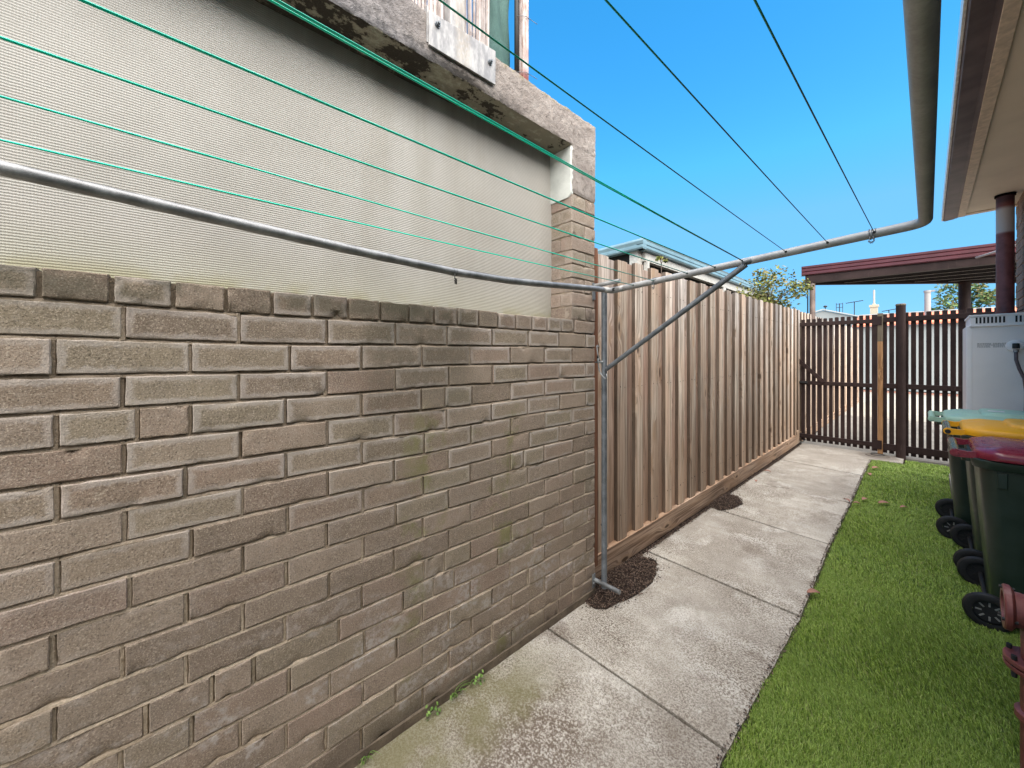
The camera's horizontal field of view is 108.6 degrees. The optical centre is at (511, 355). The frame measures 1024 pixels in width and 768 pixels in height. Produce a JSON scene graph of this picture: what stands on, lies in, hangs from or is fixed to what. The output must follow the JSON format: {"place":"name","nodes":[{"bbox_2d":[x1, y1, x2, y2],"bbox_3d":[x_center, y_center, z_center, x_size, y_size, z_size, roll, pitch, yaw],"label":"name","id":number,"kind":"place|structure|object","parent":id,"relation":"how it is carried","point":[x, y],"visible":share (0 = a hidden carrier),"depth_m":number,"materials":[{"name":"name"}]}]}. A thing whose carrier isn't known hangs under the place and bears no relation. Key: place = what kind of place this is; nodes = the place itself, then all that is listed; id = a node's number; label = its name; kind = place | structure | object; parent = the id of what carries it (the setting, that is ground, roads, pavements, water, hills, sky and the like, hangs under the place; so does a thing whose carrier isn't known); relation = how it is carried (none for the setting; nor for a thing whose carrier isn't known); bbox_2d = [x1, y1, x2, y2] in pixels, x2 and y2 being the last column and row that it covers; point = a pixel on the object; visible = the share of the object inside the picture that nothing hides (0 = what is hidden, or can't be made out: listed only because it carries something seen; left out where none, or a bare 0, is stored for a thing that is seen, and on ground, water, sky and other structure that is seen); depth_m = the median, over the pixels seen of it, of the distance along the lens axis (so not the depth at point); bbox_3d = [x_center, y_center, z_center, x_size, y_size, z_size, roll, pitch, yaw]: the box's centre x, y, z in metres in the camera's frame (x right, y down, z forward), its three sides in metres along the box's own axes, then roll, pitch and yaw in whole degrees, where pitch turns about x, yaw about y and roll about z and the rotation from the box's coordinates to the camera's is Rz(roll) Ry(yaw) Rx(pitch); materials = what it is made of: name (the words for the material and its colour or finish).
{"place":"outdoors","nodes":[
{"label":"outdoors","id":0,"kind":"place"},
{"bbox_2d":[355,443,903,767],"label":"path","id":1,"kind":"structure","parent":0,"point":[668,668],"depth_m":1.76,"materials":[{"name":"concrete"}]},
{"bbox_2d":[358,750,379,765],"bbox_3d":[-0.500,1.412,1.281,0.069,0.056,0.080,0,0,-41],"label":"weed","id":2,"kind":"object","parent":1,"relation":"on","point":[365,758],"visible":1,"depth_m":1.29,"materials":[{"name":"green plant"}]},
{"bbox_2d":[425,702,440,720],"bbox_3d":[-0.316,1.415,1.471,0.062,0.050,0.040,0,0,-41],"label":"weed","id":3,"kind":"object","parent":1,"relation":"on","point":[432,707],"visible":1,"depth_m":1.47,"materials":[{"name":"green plant"}]},
{"bbox_2d":[450,681,469,699],"bbox_3d":[-0.219,1.414,1.536,0.131,0.053,0.071,0,0,-41],"label":"weed","id":4,"kind":"object","parent":1,"relation":"on","point":[452,695],"visible":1,"depth_m":1.55,"materials":[{"name":"green plant"}]},
{"bbox_2d":[470,669,484,684],"bbox_3d":[-0.152,1.415,1.613,0.070,0.050,0.041,0,0,-41],"label":"weed","id":5,"kind":"object","parent":1,"relation":"on","point":[477,677],"visible":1,"depth_m":1.61,"materials":[{"name":"green plant"}]},
{"bbox_2d":[581,553,666,619],"bbox_3d":[0.727,1.426,2.309,0.936,0.035,0.324,0,0,-41],"label":"mulch patch","id":6,"kind":"object","parent":1,"relation":"on","point":[630,578],"visible":0.91,"depth_m":2.32,"materials":[{"name":"soil"}]},
{"bbox_2d":[708,492,743,510],"bbox_3d":[2.110,1.426,3.584,0.699,0.038,0.244,0,0,-41],"label":"mulch patch","id":7,"kind":"object","parent":1,"relation":"on","point":[725,502],"visible":1,"depth_m":3.58,"materials":[{"name":"soil"}]},
{"bbox_2d":[596,446,871,767],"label":"garden debris","id":8,"kind":"object","parent":1,"relation":"on","point":[700,513],"visible":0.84,"depth_m":2.71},
{"bbox_2d":[807,588,819,593],"bbox_3d":[1.810,1.417,2.208,0.072,0.022,0.037,0,0,5],"label":"dry leaf","id":9,"kind":"object","parent":1,"relation":"on","point":[811,590],"visible":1,"depth_m":2.21,"materials":[{"name":"brown plant"}]},
{"bbox_2d":[895,303,905,460],"bbox_3d":[5.501,0.372,5.207,0.107,2.215,0.107,0,0,-41],"label":"round post","id":10,"kind":"object","parent":1,"relation":"on","point":[900,380],"visible":0.9,"depth_m":5.17,"materials":[{"name":"brown paint"}]},
{"bbox_2d":[414,0,1017,326],"label":"sky","id":11,"kind":"structure","parent":0,"point":[848,58],"materials":[{"name":"blue"}]},
{"bbox_2d":[801,415,948,465],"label":"driveway","id":12,"kind":"structure","parent":0,"point":[916,458],"depth_m":6.28,"materials":[{"name":"concrete"}]},
{"bbox_2d":[877,313,882,453],"bbox_3d":[5.436,0.407,5.431,0.058,2.065,0.058,0,0,-41],"label":"timber gate post","id":13,"kind":"object","parent":12,"relation":"on","point":[880,383],"visible":0.95,"depth_m":5.41,"materials":[{"name":"brown wood"}]},
{"bbox_2d":[799,314,881,450],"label":"slatted gate","id":14,"kind":"structure","parent":13,"relation":"attached to","point":[875,444],"depth_m":5.75,"materials":[{"name":"brown paint"}]},
{"bbox_2d":[801,241,1016,408],"bbox_3d":[7.424,-0.110,5.615,4.213,3.100,2.381,0,0,4],"label":"carport","id":15,"kind":"object","parent":12,"relation":"on","point":[964,268],"visible":0.63,"depth_m":6.17,"materials":[{"name":"brown paint"}]},
{"bbox_2d":[883,307,995,460],"bbox_3d":[5.796,0.375,5.009,0.080,2.130,1.072,0,0,-41],"label":"slatted screen","id":16,"kind":"object","parent":12,"relation":"on","point":[928,452],"visible":0.59,"depth_m":5.09,"materials":[{"name":"brown paint"}]},
{"bbox_2d":[865,453,889,457],"bbox_3d":[5.254,1.428,5.289,0.258,0.024,0.258,0,0,-41],"label":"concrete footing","id":17,"kind":"object","parent":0,"point":[876,455],"visible":1,"depth_m":5.25,"materials":[{"name":"concrete"}]},
{"bbox_2d":[845,392,957,422],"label":"forecourt","id":18,"kind":"structure","parent":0,"point":[909,406],"depth_m":10.44,"materials":[{"name":"concrete"}]},
{"bbox_2d":[593,248,858,578],"bbox_3d":[5.621,0.318,6.913,13.831,2.255,0.175,0,0,-41],"label":"paling fence","id":19,"kind":"object","parent":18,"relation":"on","point":[704,403],"visible":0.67,"depth_m":3.31,"materials":[{"name":"brown wood"}]},
{"bbox_2d":[852,305,1015,396],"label":"white house","id":20,"kind":"structure","parent":18,"relation":"on","point":[974,310],"depth_m":13.74,"materials":[{"name":"ceramic"}]},
{"bbox_2d":[869,290,878,313],"bbox_3d":[16.116,-2.190,16.381,0.310,1.460,0.300,0,0,-41],"label":"chimney","id":21,"kind":"object","parent":20,"relation":"on","point":[874,306],"visible":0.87,"depth_m":16.33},
{"bbox_2d":[924,290,934,314],"bbox_3d":[16.199,-2.000,14.288,0.210,1.080,0.295,0,0,-41],"label":"flue pipe","id":22,"kind":"object","parent":20,"relation":"on","point":[927,300],"visible":0.85,"depth_m":14.27,"materials":[{"name":"white metal"}]},
{"label":"soil","id":23,"kind":"structure","parent":0,"visible":0},
{"bbox_2d":[0,0,595,767],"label":"brick wall","id":24,"kind":"structure","parent":23,"relation":"on","point":[248,528],"depth_m":1.17,"materials":[{"name":"brick"}]},
{"bbox_2d":[0,0,551,317],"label":"screen cloth","id":25,"kind":"object","parent":24,"relation":"on","point":[41,226],"visible":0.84,"depth_m":1.23,"materials":[{"name":"beige fabric"}]},
{"bbox_2d":[412,0,489,46],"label":"bamboo screen","id":26,"kind":"object","parent":24,"relation":"on","point":[480,8],"visible":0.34,"depth_m":1.71,"materials":[{"name":"beige wood"}]},
{"bbox_2d":[489,0,509,66],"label":"shade mesh","id":27,"kind":"object","parent":26,"relation":"hanging from","point":[498,22],"visible":0.54,"depth_m":1.83,"materials":[{"name":"green fabric"}]},
{"bbox_2d":[424,0,495,84],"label":"steel plate bracket","id":28,"kind":"object","parent":24,"relation":"attached to","point":[449,37],"visible":0.97,"depth_m":1.57,"materials":[{"name":"grey metal"}]},
{"bbox_2d":[0,0,941,594],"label":"folding clothesline","id":29,"kind":"object","parent":24,"relation":"attached to","point":[922,22],"visible":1,"depth_m":0.85,"materials":[{"name":"metal"}]},
{"bbox_2d":[514,0,536,80],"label":"corner pole","id":30,"kind":"object","parent":24,"relation":"on","point":[521,30],"visible":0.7,"depth_m":1.85,"materials":[{"name":"white wood"}]},
{"bbox_2d":[629,443,800,558],"bbox_3d":[2.707,1.456,4.117,5.790,0.001,0.300,0,0,-41],"label":"soil strip","id":31,"kind":"object","parent":23,"relation":"on","point":[703,509],"visible":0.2,"depth_m":3.40,"materials":[{"name":"brown soil"}]},
{"bbox_2d":[725,461,1019,767],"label":"turf base","id":32,"kind":"object","parent":23,"relation":"on","point":[925,687],"visible":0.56,"depth_m":1.77,"materials":[{"name":"green plant"}]},
{"bbox_2d":[722,460,1019,767],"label":"turf blades","id":33,"kind":"object","parent":32,"relation":"on","point":[894,759],"visible":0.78,"depth_m":1.73,"materials":[{"name":"green plant"}]},
{"bbox_2d":[928,408,1023,538],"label":"wheelie bin","id":34,"kind":"object","parent":32,"relation":"on","point":[955,510],"visible":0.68,"depth_m":2.91,"materials":[{"name":"green plastic"}]},
{"bbox_2d":[941,419,1023,566],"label":"wheelie bin","id":35,"kind":"object","parent":32,"relation":"on","point":[966,538],"visible":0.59,"depth_m":2.46,"materials":[{"name":"green plastic"}]},
{"bbox_2d":[947,436,1023,631],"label":"wheelie bin","id":36,"kind":"object","parent":32,"relation":"on","point":[997,463],"visible":0.91,"depth_m":1.96,"materials":[{"name":"green plastic"}]},
{"bbox_2d":[998,583,1023,767],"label":"waste pipe","id":37,"kind":"object","parent":32,"relation":"on","point":[1011,612],"visible":1,"depth_m":1.25,"materials":[{"name":"plastic"}]},
{"bbox_2d":[949,474,952,498],"bbox_3d":[4.745,1.441,3.617,1.300,0.158,0.550,0,0,-41],"label":"concrete pad","id":38,"kind":"object","parent":23,"relation":"on","point":[950,485],"visible":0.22,"depth_m":3.94,"materials":[{"name":"grey concrete"}]},
{"bbox_2d":[963,312,1023,410],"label":"water heater","id":39,"kind":"object","parent":38,"relation":"on","point":[993,361],"visible":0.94,"depth_m":3.28,"materials":[{"name":"grey metal"}]},
{"bbox_2d":[941,0,1023,312],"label":"house","id":40,"kind":"structure","parent":23,"relation":"on","point":[985,158],"depth_m":2.50,"materials":[{"name":"brick"}]},
{"bbox_2d":[994,192,1023,313],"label":"downpipe","id":41,"kind":"object","parent":40,"relation":"attached to","point":[1005,252],"visible":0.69,"depth_m":3.67,"materials":[{"name":"brown metal"}]},
{"label":"ground","id":42,"kind":"structure","parent":0,"visible":0},
{"bbox_2d":[655,256,667,273],"bbox_3d":[2.271,-0.007,5.452,0.196,2.896,0.417,0,0,41],"label":"leafy shrub","id":43,"kind":"object","parent":42,"relation":"on","point":[659,258],"visible":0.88,"depth_m":5.33,"materials":[{"name":"green plant"}]},
{"bbox_2d":[598,238,773,296],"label":"garage","id":44,"kind":"structure","parent":42,"relation":"on","point":[645,249],"depth_m":6.08,"materials":[{"name":"white metal"}]},
{"bbox_2d":[736,265,813,308],"bbox_3d":[4.752,-0.084,6.761,0.997,3.155,1.212,0,0,-41],"label":"leafy shrub","id":45,"kind":"object","parent":42,"relation":"on","point":[769,298],"visible":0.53,"depth_m":6.68,"materials":[{"name":"green plant"}]},
{"bbox_2d":[808,309,858,327],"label":"gabled outbuilding","id":46,"kind":"structure","parent":42,"relation":"on","point":[823,314],"depth_m":18.25,"materials":[{"name":"white metal"}]},
{"bbox_2d":[836,303,842,311],"bbox_3d":[16.203,-2.285,18.208,0.035,0.650,0.263,0,0,-41],"label":"roof antenna","id":47,"kind":"object","parent":46,"relation":"attached to","point":[839,307],"visible":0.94,"depth_m":18.19,"materials":[{"name":"grey metal"}]},
{"bbox_2d":[916,305,949,324],"bbox_3d":[18.750,-0.416,16.409,1.022,3.715,1.087,0,0,16],"label":"garden tree","id":48,"kind":"object","parent":42,"relation":"on","point":[932,309],"visible":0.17,"depth_m":16.23,"materials":[{"name":"green plant"}]},
{"bbox_2d":[932,283,995,323],"bbox_3d":[19.482,-0.967,15.636,1.838,4.820,2.365,0,0,-41],"label":"garden tree","id":49,"kind":"object","parent":42,"relation":"on","point":[981,297],"visible":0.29,"depth_m":15.51,"materials":[{"name":"green plant"}]}
]}

